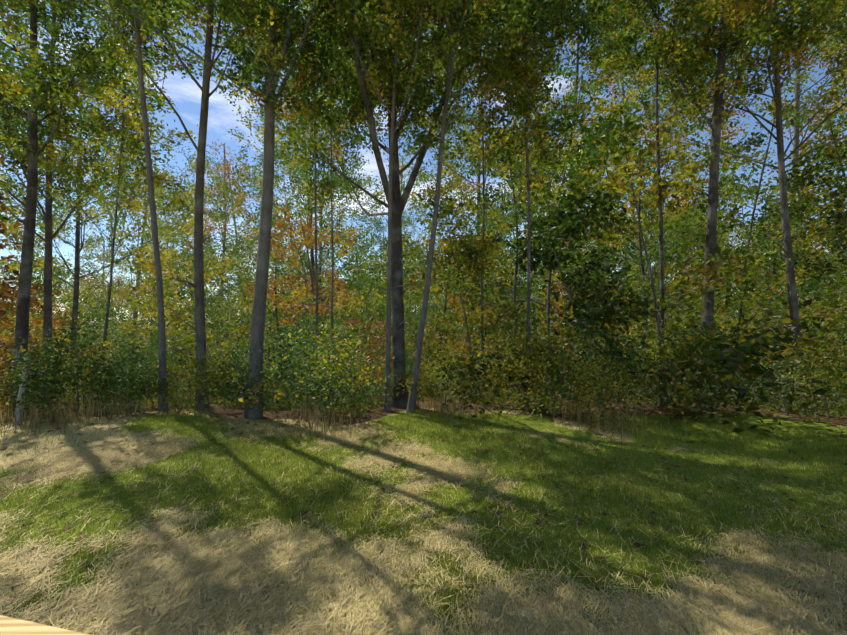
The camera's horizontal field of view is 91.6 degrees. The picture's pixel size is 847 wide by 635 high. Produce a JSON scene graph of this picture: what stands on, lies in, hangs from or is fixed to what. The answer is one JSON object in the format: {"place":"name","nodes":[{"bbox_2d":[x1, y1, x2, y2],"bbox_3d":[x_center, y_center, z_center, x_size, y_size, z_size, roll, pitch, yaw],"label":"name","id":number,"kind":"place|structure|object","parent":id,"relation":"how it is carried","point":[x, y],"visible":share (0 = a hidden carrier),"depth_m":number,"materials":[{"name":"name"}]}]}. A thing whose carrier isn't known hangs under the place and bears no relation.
{"place":"outdoors","nodes":[
{"label":"outdoors","id":0,"kind":"place"},
{"bbox_2d":[0,328,846,634],"bbox_3d":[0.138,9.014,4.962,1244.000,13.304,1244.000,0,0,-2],"label":"ground","id":1,"kind":"structure","parent":0,"point":[370,416],"depth_m":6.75,"materials":[{"name":"green plant"}]},
{"bbox_2d":[0,172,74,336],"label":"tree","id":2,"kind":"object","parent":1,"relation":"on","point":[9,231],"visible":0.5,"depth_m":16.59,"materials":[{"name":"green plant"}]},
{"bbox_2d":[0,615,89,634],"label":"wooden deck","id":3,"kind":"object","parent":1,"relation":"on","point":[11,626],"depth_m":0.77,"materials":[{"name":"brown wood"}]},
{"bbox_2d":[0,294,95,417],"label":"bush","id":4,"kind":"object","parent":1,"relation":"on","point":[57,324],"visible":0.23,"depth_m":17.92,"materials":[{"name":"green plant"}]},
{"bbox_2d":[0,181,96,409],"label":"tree","id":5,"kind":"object","parent":1,"relation":"on","point":[5,293],"visible":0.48,"depth_m":13.91,"materials":[{"name":"green plant"}]},
{"bbox_2d":[0,327,98,415],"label":"bush","id":6,"kind":"object","parent":1,"relation":"on","point":[23,350],"visible":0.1,"depth_m":11.03,"materials":[{"name":"green plant"}]},
{"bbox_2d":[0,339,105,420],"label":"bush","id":7,"kind":"object","parent":1,"relation":"on","point":[37,393],"visible":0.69,"depth_m":9.44,"materials":[{"name":"green plant"}]},
{"bbox_2d":[0,246,120,388],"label":"tree","id":8,"kind":"object","parent":1,"relation":"on","point":[68,297],"visible":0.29,"depth_m":20.88,"materials":[{"name":"green plant"}]},
{"bbox_2d":[6,212,133,337],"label":"tall tree","id":9,"kind":"object","parent":1,"relation":"on","point":[92,279],"visible":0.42,"depth_m":28.97,"materials":[{"name":"green plant"}]},
{"bbox_2d":[0,311,170,415],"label":"bush","id":10,"kind":"object","parent":1,"relation":"on","point":[49,358],"visible":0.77,"depth_m":9.51,"materials":[{"name":"green plant"}]},
{"bbox_2d":[0,0,175,413],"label":"tree","id":11,"kind":"object","parent":1,"relation":"on","point":[9,123],"visible":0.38,"depth_m":14.55,"materials":[{"name":"green plant"}]},
{"bbox_2d":[29,325,156,407],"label":"bush","id":12,"kind":"object","parent":1,"relation":"on","point":[98,346],"visible":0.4,"depth_m":11.14,"materials":[{"name":"green plant"}]},
{"bbox_2d":[0,0,188,416],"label":"tree","id":13,"kind":"object","parent":1,"relation":"on","point":[115,47],"visible":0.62,"depth_m":11.94,"materials":[{"name":"green plant"}]},
{"bbox_2d":[56,300,136,406],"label":"bush","id":14,"kind":"object","parent":1,"relation":"on","point":[120,333],"visible":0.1,"depth_m":27.56,"materials":[{"name":"green plant"}]},
{"bbox_2d":[0,84,193,411],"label":"tall tree","id":15,"kind":"object","parent":1,"relation":"on","point":[76,269],"visible":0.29,"depth_m":19.02,"materials":[{"name":"green plant"}]},
{"bbox_2d":[30,239,175,350],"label":"tall tree","id":16,"kind":"object","parent":1,"relation":"on","point":[103,270],"visible":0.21,"depth_m":39.70,"materials":[{"name":"green plant"}]},
{"bbox_2d":[79,280,144,393],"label":"bush","id":17,"kind":"object","parent":1,"relation":"on","point":[114,324],"visible":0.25,"depth_m":31.10,"materials":[{"name":"green plant"}]},
{"bbox_2d":[0,34,224,408],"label":"tree","id":18,"kind":"object","parent":1,"relation":"on","point":[180,201],"visible":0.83,"depth_m":13.49,"materials":[{"name":"green plant"}]},
{"bbox_2d":[71,332,185,405],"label":"bush","id":19,"kind":"object","parent":1,"relation":"on","point":[136,357],"visible":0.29,"depth_m":11.07,"materials":[{"name":"green plant"}]},
{"bbox_2d":[79,354,181,414],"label":"bush","id":20,"kind":"object","parent":1,"relation":"on","point":[134,389],"visible":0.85,"depth_m":9.96,"materials":[{"name":"green plant"}]},
{"bbox_2d":[95,336,186,407],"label":"bush","id":21,"kind":"object","parent":1,"relation":"on","point":[149,380],"visible":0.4,"depth_m":11.00,"materials":[{"name":"green plant"}]},
{"bbox_2d":[53,161,239,407],"bbox_3d":[-23.925,-1.371,36.607,13.623,25.670,9.403,0,0,-7],"label":"tall tree","id":22,"kind":"object","parent":1,"relation":"on","point":[138,278],"visible":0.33,"depth_m":35.58,"materials":[{"name":"green plant"}]},
{"bbox_2d":[106,279,213,369],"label":"tree","id":23,"kind":"object","parent":1,"relation":"on","point":[136,307],"visible":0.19,"depth_m":30.79,"materials":[{"name":"green plant"}]},
{"bbox_2d":[19,0,324,410],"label":"tree","id":24,"kind":"object","parent":1,"relation":"on","point":[242,7],"visible":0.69,"depth_m":10.58,"materials":[{"name":"green plant"}]},
{"bbox_2d":[118,327,243,409],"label":"bush","id":25,"kind":"object","parent":1,"relation":"on","point":[186,371],"visible":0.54,"depth_m":11.03,"materials":[{"name":"green plant"}]},
{"bbox_2d":[78,0,287,411],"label":"tree","id":26,"kind":"object","parent":1,"relation":"on","point":[160,306],"visible":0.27,"depth_m":10.47,"materials":[{"name":"green plant"}]},
{"bbox_2d":[123,144,250,395],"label":"tall tree","id":27,"kind":"object","parent":1,"relation":"on","point":[218,219],"visible":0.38,"depth_m":23.86,"materials":[{"name":"green plant"}]},
{"bbox_2d":[101,202,287,404],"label":"tree","id":28,"kind":"object","parent":1,"relation":"on","point":[168,304],"visible":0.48,"depth_m":21.35,"materials":[{"name":"green plant"}]},
{"bbox_2d":[150,347,258,418],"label":"bush","id":29,"kind":"object","parent":1,"relation":"on","point":[209,379],"visible":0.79,"depth_m":10.18,"materials":[{"name":"green plant"}]},
{"bbox_2d":[0,0,424,418],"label":"tree","id":30,"kind":"object","parent":1,"relation":"on","point":[260,296],"visible":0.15,"depth_m":10.62,"materials":[{"name":"green plant"}]},
{"bbox_2d":[127,139,299,404],"bbox_3d":[-15.935,-2.263,32.937,10.195,23.732,12.984,0,0,9],"label":"tall tree","id":31,"kind":"object","parent":1,"relation":"on","point":[225,161],"visible":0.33,"depth_m":30.79,"materials":[{"name":"green plant"}]},
{"bbox_2d":[136,151,300,315],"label":"tall tree","id":32,"kind":"object","parent":1,"relation":"on","point":[215,164],"visible":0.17,"depth_m":39.44,"materials":[{"name":"green plant"}]},
{"bbox_2d":[175,340,280,418],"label":"bush","id":33,"kind":"object","parent":1,"relation":"on","point":[241,381],"visible":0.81,"depth_m":10.09,"materials":[{"name":"green plant"}]},
{"bbox_2d":[174,235,343,410],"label":"tree","id":34,"kind":"object","parent":1,"relation":"on","point":[231,325],"visible":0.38,"depth_m":20.70,"materials":[{"name":"green plant"}]},
{"bbox_2d":[224,245,321,410],"bbox_3d":[-8.651,1.533,25.025,5.784,12.470,8.786,0,0,-7],"label":"bush","id":35,"kind":"object","parent":1,"relation":"on","point":[244,317],"visible":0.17,"depth_m":22.78,"materials":[{"name":"green plant"}]},
{"bbox_2d":[237,319,328,410],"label":"bush","id":36,"kind":"object","parent":1,"relation":"on","point":[294,333],"visible":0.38,"depth_m":11.46,"materials":[{"name":"green plant"}]},
{"bbox_2d":[223,330,357,421],"bbox_3d":[-3.167,1.670,10.250,3.300,2.677,2.378,0,0,-36],"label":"bush","id":37,"kind":"object","parent":1,"relation":"on","point":[289,373],"visible":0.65,"depth_m":10.09,"materials":[{"name":"green plant"}]},
{"bbox_2d":[207,93,382,318],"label":"tall tree","id":38,"kind":"object","parent":1,"relation":"on","point":[302,210],"visible":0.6,"depth_m":20.25,"materials":[{"name":"green plant"}]},
{"bbox_2d":[249,264,340,410],"bbox_3d":[-7.526,2.278,25.281,5.814,11.564,7.642,0,0,-37],"label":"bush","id":39,"kind":"object","parent":1,"relation":"on","point":[272,320],"visible":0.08,"depth_m":24.11,"materials":[{"name":"green plant"}]},
{"bbox_2d":[183,109,409,295],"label":"tall tree","id":40,"kind":"object","parent":1,"relation":"on","point":[344,208],"visible":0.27,"depth_m":27.22,"materials":[{"name":"green plant"}]},
{"bbox_2d":[185,0,409,407],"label":"tree","id":41,"kind":"object","parent":1,"relation":"on","point":[323,52],"visible":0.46,"depth_m":11.50,"materials":[{"name":"green plant"}]},
{"bbox_2d":[242,202,369,358],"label":"tree","id":42,"kind":"object","parent":1,"relation":"on","point":[337,302],"visible":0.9,"depth_m":16.79,"materials":[{"name":"orange plant"}]},
{"bbox_2d":[248,321,368,413],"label":"bush","id":43,"kind":"object","parent":1,"relation":"on","point":[296,354],"visible":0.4,"depth_m":10.74,"materials":[{"name":"green plant"}]},
{"bbox_2d":[271,291,369,410],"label":"bush","id":44,"kind":"object","parent":1,"relation":"on","point":[323,320],"visible":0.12,"depth_m":21.65,"materials":[{"name":"green plant"}]},
{"bbox_2d":[239,309,407,428],"bbox_3d":[-2.220,1.425,9.660,4.186,3.292,2.469,0,0,-39],"label":"bush","id":45,"kind":"object","parent":1,"relation":"on","point":[338,364],"visible":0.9,"depth_m":9.66,"materials":[{"name":"green plant"}]},
{"bbox_2d":[213,0,443,410],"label":"tree","id":46,"kind":"object","parent":1,"relation":"on","point":[289,128],"visible":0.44,"depth_m":11.20,"materials":[{"name":"green plant"}]},
{"bbox_2d":[289,310,367,407],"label":"bush","id":47,"kind":"object","parent":1,"relation":"on","point":[344,337],"visible":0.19,"depth_m":17.86,"materials":[{"name":"green plant"}]},
{"bbox_2d":[312,351,388,422],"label":"bush","id":48,"kind":"object","parent":1,"relation":"on","point":[359,400],"visible":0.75,"depth_m":10.04,"materials":[{"name":"green plant"}]},
{"bbox_2d":[314,259,391,409],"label":"tree","id":49,"kind":"object","parent":1,"relation":"on","point":[365,266],"visible":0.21,"depth_m":25.86,"materials":[{"name":"green plant"}]},
{"bbox_2d":[329,316,391,411],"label":"bush","id":50,"kind":"object","parent":1,"relation":"on","point":[380,325],"visible":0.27,"depth_m":13.48,"materials":[{"name":"green plant"}]},
{"bbox_2d":[310,248,411,407],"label":"tree","id":51,"kind":"object","parent":1,"relation":"on","point":[358,281],"visible":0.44,"depth_m":18.54,"materials":[{"name":"green plant"}]},
{"bbox_2d":[318,240,437,404],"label":"tree","id":52,"kind":"object","parent":1,"relation":"on","point":[354,275],"visible":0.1,"depth_m":26.32,"materials":[{"name":"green plant"}]},
{"bbox_2d":[335,145,474,304],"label":"tall tree","id":53,"kind":"object","parent":1,"relation":"on","point":[408,221],"visible":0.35,"depth_m":32.41,"materials":[{"name":"green plant"}]},
{"bbox_2d":[302,0,531,411],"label":"tree","id":54,"kind":"object","parent":1,"relation":"on","point":[480,42],"visible":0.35,"depth_m":9.80,"materials":[{"name":"green plant"}]},
{"bbox_2d":[0,383,841,451],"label":"dry edge grass","id":55,"kind":"structure","parent":1,"relation":"on","point":[66,414],"depth_m":9.81,"materials":[{"name":"plant"}]},
{"bbox_2d":[362,242,479,400],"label":"tree","id":56,"kind":"object","parent":1,"relation":"on","point":[380,299],"visible":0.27,"depth_m":20.99,"materials":[{"name":"green plant"}]},
{"bbox_2d":[391,353,450,407],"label":"bush","id":57,"kind":"object","parent":1,"relation":"on","point":[409,376],"visible":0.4,"depth_m":11.83,"materials":[{"name":"green plant"}]},
{"bbox_2d":[0,424,846,634],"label":"straw grass","id":58,"kind":"structure","parent":1,"relation":"on","point":[641,626],"depth_m":4.03,"materials":[{"name":"beige plant"}]},
{"bbox_2d":[0,409,846,634],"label":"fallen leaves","id":59,"kind":"object","parent":1,"relation":"on","point":[537,520],"visible":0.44,"depth_m":6.52,"materials":[{"name":"plant"}]},
{"bbox_2d":[247,0,601,407],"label":"tree","id":60,"kind":"object","parent":1,"relation":"on","point":[399,201],"visible":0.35,"depth_m":12.29,"materials":[{"name":"green plant"}]},
{"bbox_2d":[399,336,479,407],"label":"bush","id":61,"kind":"object","parent":1,"relation":"on","point":[447,354],"visible":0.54,"depth_m":11.61,"materials":[{"name":"green plant"}]},
{"bbox_2d":[373,184,522,401],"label":"tree","id":62,"kind":"object","parent":1,"relation":"on","point":[407,250],"visible":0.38,"depth_m":15.69,"materials":[{"name":"green plant"}]},
{"bbox_2d":[330,0,588,401],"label":"tree","id":63,"kind":"object","parent":1,"relation":"on","point":[423,59],"visible":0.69,"depth_m":11.60,"materials":[{"name":"green plant"}]},
{"bbox_2d":[309,0,609,412],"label":"tree","id":64,"kind":"object","parent":1,"relation":"on","point":[543,11],"visible":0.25,"depth_m":11.17,"materials":[{"name":"green plant"}]},
{"bbox_2d":[407,237,532,401],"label":"tree","id":65,"kind":"object","parent":1,"relation":"on","point":[452,304],"visible":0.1,"depth_m":17.62,"materials":[{"name":"green plant"}]},
{"bbox_2d":[402,80,553,399],"bbox_3d":[2.498,-4.413,25.325,6.530,22.934,11.756,0,0,-45],"label":"tall tree","id":66,"kind":"object","parent":1,"relation":"on","point":[455,153],"visible":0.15,"depth_m":24.58,"materials":[{"name":"green plant"}]},
{"bbox_2d":[386,196,570,419],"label":"tree","id":67,"kind":"object","parent":1,"relation":"on","point":[432,337],"visible":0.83,"depth_m":12.29,"materials":[{"name":"green plant"}]},
{"bbox_2d":[439,179,546,398],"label":"tree","id":68,"kind":"object","parent":1,"relation":"on","point":[489,227],"visible":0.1,"depth_m":19.18,"materials":[{"name":"green plant"}]},
{"bbox_2d":[409,99,578,401],"bbox_3d":[2.293,-2.034,14.162,5.439,11.259,5.531,0,0,12],"label":"tree","id":69,"kind":"object","parent":1,"relation":"on","point":[466,270],"visible":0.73,"depth_m":13.14,"materials":[{"name":"green plant"}]},
{"bbox_2d":[408,246,594,409],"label":"tree","id":70,"kind":"object","parent":1,"relation":"on","point":[457,315],"visible":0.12,"depth_m":15.52,"materials":[{"name":"green plant"}]},
{"bbox_2d":[453,321,550,412],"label":"bush","id":71,"kind":"object","parent":1,"relation":"on","point":[506,358],"visible":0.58,"depth_m":11.62,"materials":[{"name":"green plant"}]},
{"bbox_2d":[481,313,572,408],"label":"bush","id":72,"kind":"object","parent":1,"relation":"on","point":[527,358],"visible":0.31,"depth_m":11.92,"materials":[{"name":"green plant"}]},
{"bbox_2d":[355,0,699,409],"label":"tree","id":73,"kind":"object","parent":1,"relation":"on","point":[601,109],"visible":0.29,"depth_m":11.90,"materials":[{"name":"green plant"}]},
{"bbox_2d":[484,314,618,419],"bbox_3d":[3.651,1.519,11.373,4.124,3.243,2.432,0,0,-14],"label":"bush","id":74,"kind":"object","parent":1,"relation":"on","point":[546,354],"visible":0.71,"depth_m":11.06,"materials":[{"name":"green plant"}]},
{"bbox_2d":[478,174,647,406],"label":"tree","id":75,"kind":"object","parent":1,"relation":"on","point":[555,227],"visible":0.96,"depth_m":12.33,"materials":[{"name":"green plant"}]},
{"bbox_2d":[436,71,695,406],"bbox_3d":[4.753,-2.618,14.658,6.737,13.401,8.856,0,0,-40],"label":"tree","id":76,"kind":"object","parent":1,"relation":"on","point":[572,172],"visible":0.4,"depth_m":14.21,"materials":[{"name":"green plant"}]},
{"bbox_2d":[503,275,629,411],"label":"tree","id":77,"kind":"object","parent":1,"relation":"on","point":[555,304],"visible":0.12,"depth_m":17.31,"materials":[{"name":"green plant"}]},
{"bbox_2d":[512,0,664,411],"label":"tall tree","id":78,"kind":"object","parent":1,"relation":"on","point":[616,100],"visible":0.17,"depth_m":17.65,"materials":[{"name":"green plant"}]},
{"bbox_2d":[523,311,678,419],"bbox_3d":[4.499,1.492,11.098,3.449,3.344,3.884,0,0,-14],"label":"bush","id":79,"kind":"object","parent":1,"relation":"on","point":[588,346],"visible":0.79,"depth_m":10.65,"materials":[{"name":"green plant"}]},
{"bbox_2d":[562,344,641,432],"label":"bush","id":80,"kind":"object","parent":1,"relation":"on","point":[596,386],"visible":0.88,"depth_m":9.88,"materials":[{"name":"green plant"}]},
{"bbox_2d":[556,319,663,406],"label":"bush","id":81,"kind":"object","parent":1,"relation":"on","point":[625,354],"visible":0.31,"depth_m":11.68,"materials":[{"name":"green plant"}]},
{"bbox_2d":[563,309,664,410],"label":"bush","id":82,"kind":"object","parent":1,"relation":"on","point":[644,391],"visible":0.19,"depth_m":13.40,"materials":[{"name":"green plant"}]},
{"bbox_2d":[519,46,760,404],"bbox_3d":[10.183,-4.150,22.299,9.513,22.144,12.115,0,0,-37],"label":"tall tree","id":83,"kind":"object","parent":1,"relation":"on","point":[694,131],"visible":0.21,"depth_m":21.01,"materials":[{"name":"green plant"}]},
{"bbox_2d":[522,131,760,404],"bbox_3d":[8.208,-1.544,16.248,6.654,11.088,8.244,0,0,-43],"label":"tree","id":84,"kind":"object","parent":1,"relation":"on","point":[687,243],"visible":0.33,"depth_m":14.87,"materials":[{"name":"green plant"}]},
{"bbox_2d":[610,310,735,406],"bbox_3d":[7.354,1.407,12.210,4.423,3.477,2.608,0,0,-9],"label":"bush","id":85,"kind":"object","parent":1,"relation":"on","point":[672,333],"visible":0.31,"depth_m":12.27,"materials":[{"name":"green plant"}]},
{"bbox_2d":[615,223,731,405],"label":"tree","id":86,"kind":"object","parent":1,"relation":"on","point":[649,318],"visible":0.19,"depth_m":14.87,"materials":[{"name":"green plant"}]},
{"bbox_2d":[573,0,796,405],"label":"tree","id":87,"kind":"object","parent":1,"relation":"on","point":[650,5],"visible":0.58,"depth_m":12.26,"materials":[{"name":"green plant"}]},
{"bbox_2d":[633,348,736,412],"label":"bush","id":88,"kind":"object","parent":1,"relation":"on","point":[662,389],"visible":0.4,"depth_m":11.20,"materials":[{"name":"green plant"}]},
{"bbox_2d":[524,97,846,436],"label":"tree","id":89,"kind":"object","parent":1,"relation":"on","point":[747,346],"visible":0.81,"depth_m":11.36,"materials":[{"name":"green plant"}]},
{"bbox_2d":[566,123,804,390],"bbox_3d":[9.614,-0.904,18.102,6.575,14.174,9.987,0,0,-17],"label":"tree","id":90,"kind":"object","parent":1,"relation":"on","point":[729,306],"visible":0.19,"depth_m":16.62,"materials":[{"name":"green plant"}]},
{"bbox_2d":[642,319,767,415],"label":"bush","id":91,"kind":"object","parent":1,"relation":"on","point":[706,376],"visible":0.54,"depth_m":10.24,"materials":[{"name":"green plant"}]},
{"bbox_2d":[622,181,791,352],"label":"tree","id":92,"kind":"object","parent":1,"relation":"on","point":[731,324],"visible":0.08,"depth_m":18.73,"materials":[{"name":"green plant"}]},
{"bbox_2d":[572,0,846,409],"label":"tree","id":93,"kind":"object","parent":1,"relation":"on","point":[713,202],"visible":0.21,"depth_m":11.57,"materials":[{"name":"green plant"}]},
{"bbox_2d":[596,0,846,414],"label":"tree","id":94,"kind":"object","parent":1,"relation":"on","point":[734,10],"visible":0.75,"depth_m":11.15,"materials":[{"name":"green plant"}]},
{"bbox_2d":[645,315,809,409],"bbox_3d":[8.024,1.504,11.390,3.886,3.152,2.800,0,0,37],"label":"bush","id":95,"kind":"object","parent":1,"relation":"on","point":[714,325],"visible":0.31,"depth_m":11.13,"materials":[{"name":"green plant"}]},
{"bbox_2d":[621,102,846,406],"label":"tree","id":96,"kind":"object","parent":1,"relation":"on","point":[770,288],"visible":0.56,"depth_m":14.05,"materials":[{"name":"green plant"}]},
{"bbox_2d":[652,223,846,414],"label":"tree","id":97,"kind":"object","parent":1,"relation":"on","point":[817,309],"visible":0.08,"depth_m":14.22,"materials":[{"name":"green plant"}]},
{"bbox_2d":[680,210,846,414],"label":"tree","id":98,"kind":"object","parent":1,"relation":"on","point":[835,329],"visible":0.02,"depth_m":16.80,"materials":[{"name":"green plant"}]},
{"bbox_2d":[688,0,846,412],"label":"tall tree","id":99,"kind":"object","parent":1,"relation":"on","point":[797,90],"visible":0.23,"depth_m":17.70,"materials":[{"name":"green plant"}]},
{"bbox_2d":[723,113,846,286],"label":"tree","id":100,"kind":"object","parent":1,"relation":"on","point":[827,229],"visible":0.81,"depth_m":11.79,"materials":[{"name":"green plant"}]},
{"bbox_2d":[740,329,846,414],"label":"bush","id":101,"kind":"object","parent":1,"relation":"on","point":[784,374],"visible":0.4,"depth_m":10.91,"materials":[{"name":"green plant"}]},
{"bbox_2d":[750,335,846,422],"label":"bush","id":102,"kind":"object","parent":1,"relation":"on","point":[823,371],"visible":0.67,"depth_m":10.22,"materials":[{"name":"green plant"}]},
{"bbox_2d":[750,224,846,357],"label":"tree","id":103,"kind":"object","parent":1,"relation":"on","point":[807,322],"visible":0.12,"depth_m":18.88,"materials":[{"name":"green plant"}]},
{"bbox_2d":[753,66,846,268],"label":"tree","id":104,"kind":"object","parent":1,"relation":"on","point":[824,138],"visible":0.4,"depth_m":13.08,"materials":[{"name":"green plant"}]},
{"bbox_2d":[755,339,846,419],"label":"bush","id":105,"kind":"object","parent":1,"relation":"on","point":[827,411],"visible":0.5,"depth_m":10.64,"materials":[{"name":"green plant"}]},
{"bbox_2d":[758,315,846,409],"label":"bush","id":106,"kind":"object","parent":1,"relation":"on","point":[840,339],"visible":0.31,"depth_m":11.73,"materials":[{"name":"green plant"}]},
{"bbox_2d":[783,41,846,184],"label":"tall tree","id":107,"kind":"object","parent":1,"relation":"on","point":[828,107],"visible":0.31,"depth_m":18.62,"materials":[{"name":"green plant"}]},
{"bbox_2d":[0,0,846,327],"label":"sky","id":108,"kind":"structure","parent":0,"point":[184,93],"materials":[{"name":"blue"}]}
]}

